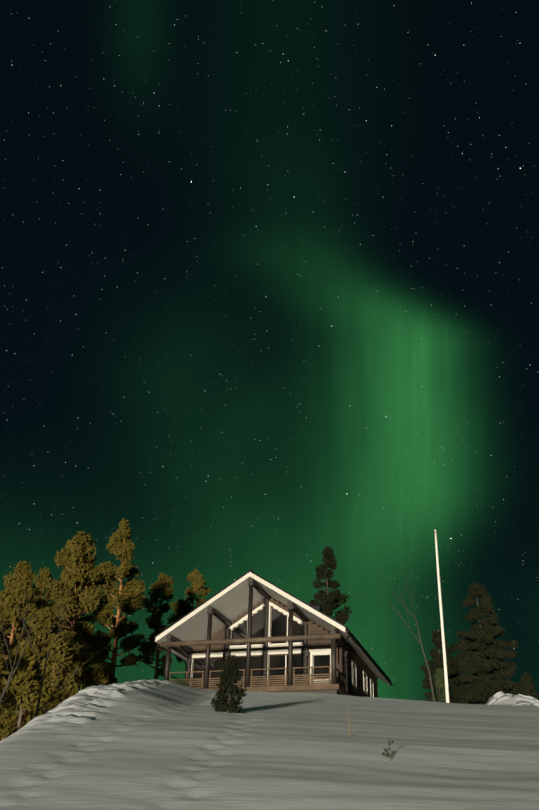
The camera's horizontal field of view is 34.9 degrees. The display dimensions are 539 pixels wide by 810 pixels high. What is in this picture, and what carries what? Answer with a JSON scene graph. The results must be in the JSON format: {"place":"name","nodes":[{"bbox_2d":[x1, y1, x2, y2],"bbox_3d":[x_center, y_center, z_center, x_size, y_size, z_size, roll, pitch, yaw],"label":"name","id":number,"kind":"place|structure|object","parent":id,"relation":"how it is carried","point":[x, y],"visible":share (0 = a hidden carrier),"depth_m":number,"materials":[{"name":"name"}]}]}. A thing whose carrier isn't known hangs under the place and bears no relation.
{"place":"outdoors","nodes":[
{"label":"outdoors","id":0,"kind":"place"},
{"bbox_2d":[0,679,538,809],"bbox_3d":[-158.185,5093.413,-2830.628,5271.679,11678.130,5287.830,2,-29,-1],"label":"snow ground","id":1,"kind":"structure","parent":0,"point":[147,744],"depth_m":15.68,"materials":[{"name":"white snow"}]},
{"bbox_2d":[0,656,9,740],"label":"pine","id":2,"kind":"object","parent":1,"relation":"on","point":[4,732],"visible":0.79,"depth_m":22.15,"materials":[{"name":"green plant"}]},
{"bbox_2d":[0,611,16,712],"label":"pine","id":3,"kind":"object","parent":1,"relation":"on","point":[6,626],"visible":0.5,"depth_m":39.73,"materials":[{"name":"green plant"}]},
{"bbox_2d":[0,586,26,685],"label":"pine","id":4,"kind":"object","parent":1,"relation":"on","point":[3,595],"visible":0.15,"depth_m":47.06,"materials":[{"name":"green plant"}]},
{"bbox_2d":[3,580,32,705],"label":"pine","id":5,"kind":"object","parent":1,"relation":"on","point":[6,585],"depth_m":54.42,"materials":[{"name":"green plant"}]},
{"bbox_2d":[0,560,43,689],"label":"pine","id":6,"kind":"object","parent":1,"relation":"on","point":[23,574],"visible":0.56,"depth_m":42.82,"materials":[{"name":"green plant"}]},
{"bbox_2d":[0,577,47,703],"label":"bare tree","id":7,"kind":"object","parent":1,"relation":"on","point":[6,685],"visible":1,"depth_m":20.41,"materials":[{"name":"grey plant"}]},
{"bbox_2d":[0,636,57,736],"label":"pine","id":8,"kind":"object","parent":1,"relation":"on","point":[28,676],"visible":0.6,"depth_m":28.58,"materials":[{"name":"green plant"}]},
{"bbox_2d":[8,567,55,721],"bbox_3d":[-13.734,16.616,48.707,4.266,15.388,3.642,14,-31,-20],"label":"pine","id":9,"kind":"object","parent":1,"relation":"on","point":[45,575],"visible":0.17,"depth_m":51.43,"materials":[{"name":"green plant"}]},
{"bbox_2d":[3,607,63,731],"bbox_3d":[-11.120,14.156,39.928,3.118,9.598,2.183,2,-29,-1],"label":"pine","id":10,"kind":"object","parent":1,"relation":"on","point":[44,616],"visible":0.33,"depth_m":41.57,"materials":[{"name":"green plant"}]},
{"bbox_2d":[28,633,73,711],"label":"pine","id":11,"kind":"object","parent":1,"relation":"on","point":[59,649],"visible":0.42,"depth_m":34.76,"materials":[{"name":"green plant"}]},
{"bbox_2d":[27,588,88,683],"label":"pine","id":12,"kind":"object","parent":1,"relation":"on","point":[78,619],"visible":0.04,"depth_m":49.26,"materials":[{"name":"green plant"}]},
{"bbox_2d":[15,571,102,717],"bbox_3d":[-6.663,7.806,25.459,2.554,5.916,2.106,-19,-36,32],"label":"bare tree","id":13,"kind":"object","parent":1,"relation":"on","point":[38,702],"visible":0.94,"depth_m":25.77,"materials":[{"name":"grey plant"}]},
{"bbox_2d":[39,629,85,711],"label":"pine","id":14,"kind":"object","parent":1,"relation":"on","point":[73,687],"visible":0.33,"depth_m":39.39,"materials":[{"name":"green plant"}]},
{"bbox_2d":[43,623,108,713],"bbox_3d":[-10.721,16.172,46.348,3.634,9.046,2.830,2,-29,-1],"label":"pine","id":15,"kind":"object","parent":1,"relation":"on","point":[89,676],"visible":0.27,"depth_m":47.33,"materials":[{"name":"green plant"}]},
{"bbox_2d":[45,531,118,702],"bbox_3d":[-10.210,13.047,44.404,3.803,13.438,3.771,2,-29,-1],"label":"pine","id":16,"kind":"object","parent":1,"relation":"on","point":[77,557],"visible":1,"depth_m":45.53,"materials":[{"name":"green plant"}]},
{"bbox_2d":[73,574,102,684],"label":"pine","id":17,"kind":"object","parent":1,"relation":"on","point":[89,618],"visible":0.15,"depth_m":57.42,"materials":[{"name":"green plant"}]},
{"bbox_2d":[89,518,146,684],"bbox_3d":[-10.178,16.141,57.231,3.707,18.152,4.546,25,-37,-35],"label":"pine","id":18,"kind":"object","parent":1,"relation":"on","point":[128,598],"visible":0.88,"depth_m":57.67,"materials":[{"name":"green plant"}]},
{"bbox_2d":[137,572,182,679],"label":"pine","id":19,"kind":"object","parent":1,"relation":"on","point":[147,650],"visible":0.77,"depth_m":57.16,"materials":[{"name":"green plant"}]},
{"bbox_2d":[166,569,210,684],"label":"pine","id":20,"kind":"object","parent":1,"relation":"on","point":[183,606],"visible":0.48,"depth_m":63.97,"materials":[{"name":"green plant"}]},
{"bbox_2d":[210,654,246,712],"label":"young spruce","id":21,"kind":"object","parent":1,"relation":"on","point":[229,689],"visible":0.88,"depth_m":24.46,"materials":[{"name":"green plant"}]},
{"bbox_2d":[154,569,392,697],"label":"house","id":22,"kind":"structure","parent":1,"relation":"on","point":[272,637],"depth_m":50.66,"materials":[{"name":"brown wood"}]},
{"bbox_2d":[308,546,351,624],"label":"pine","id":23,"kind":"object","parent":1,"relation":"on","point":[330,600],"visible":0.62,"depth_m":67.66,"materials":[{"name":"green plant"}]},
{"bbox_2d":[381,740,393,760],"bbox_3d":[2.112,6.302,15.526,0.230,0.478,0.290,9,-30,-13],"label":"pine seedling","id":24,"kind":"object","parent":1,"relation":"on","point":[387,753],"visible":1,"depth_m":15.50,"materials":[{"name":"green plant"}]},
{"bbox_2d":[362,550,435,701],"bbox_3d":[7.698,13.435,52.918,4.960,12.085,2.778,-5,-30,13],"label":"bare tree","id":25,"kind":"object","parent":1,"relation":"on","point":[431,684],"visible":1,"depth_m":52.25,"materials":[{"name":"brown plant"}]},
{"bbox_2d":[431,667,445,702],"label":"tree","id":26,"kind":"object","parent":1,"relation":"on","point":[439,683],"visible":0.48,"depth_m":53.49,"materials":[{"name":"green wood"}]},
{"bbox_2d":[421,629,460,701],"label":"pine","id":27,"kind":"object","parent":1,"relation":"on","point":[434,653],"visible":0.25,"depth_m":60.03,"materials":[{"name":"green plant"}]},
{"bbox_2d":[434,530,449,702],"bbox_3d":[9.863,12.385,49.038,0.250,11.131,0.250,2,-29,-1],"label":"flagpole","id":28,"kind":"object","parent":1,"relation":"on","point":[443,641],"visible":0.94,"depth_m":48.81,"materials":[{"name":"metal"}]},
{"bbox_2d":[442,582,530,704],"bbox_3d":[14.455,17.357,57.318,7.772,11.354,7.138,-11,-32,21],"label":"pine","id":29,"kind":"object","parent":1,"relation":"on","point":[481,683],"visible":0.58,"depth_m":56.93,"materials":[{"name":"green plant"}]},
{"bbox_2d":[519,669,538,696],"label":"tree","id":30,"kind":"object","parent":1,"relation":"on","point":[526,679],"visible":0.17,"depth_m":54.57,"materials":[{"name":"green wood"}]},
{"bbox_2d":[0,0,538,713],"label":"sky","id":31,"kind":"structure","parent":0,"point":[269,269],"materials":[{"name":"green"}]}
]}

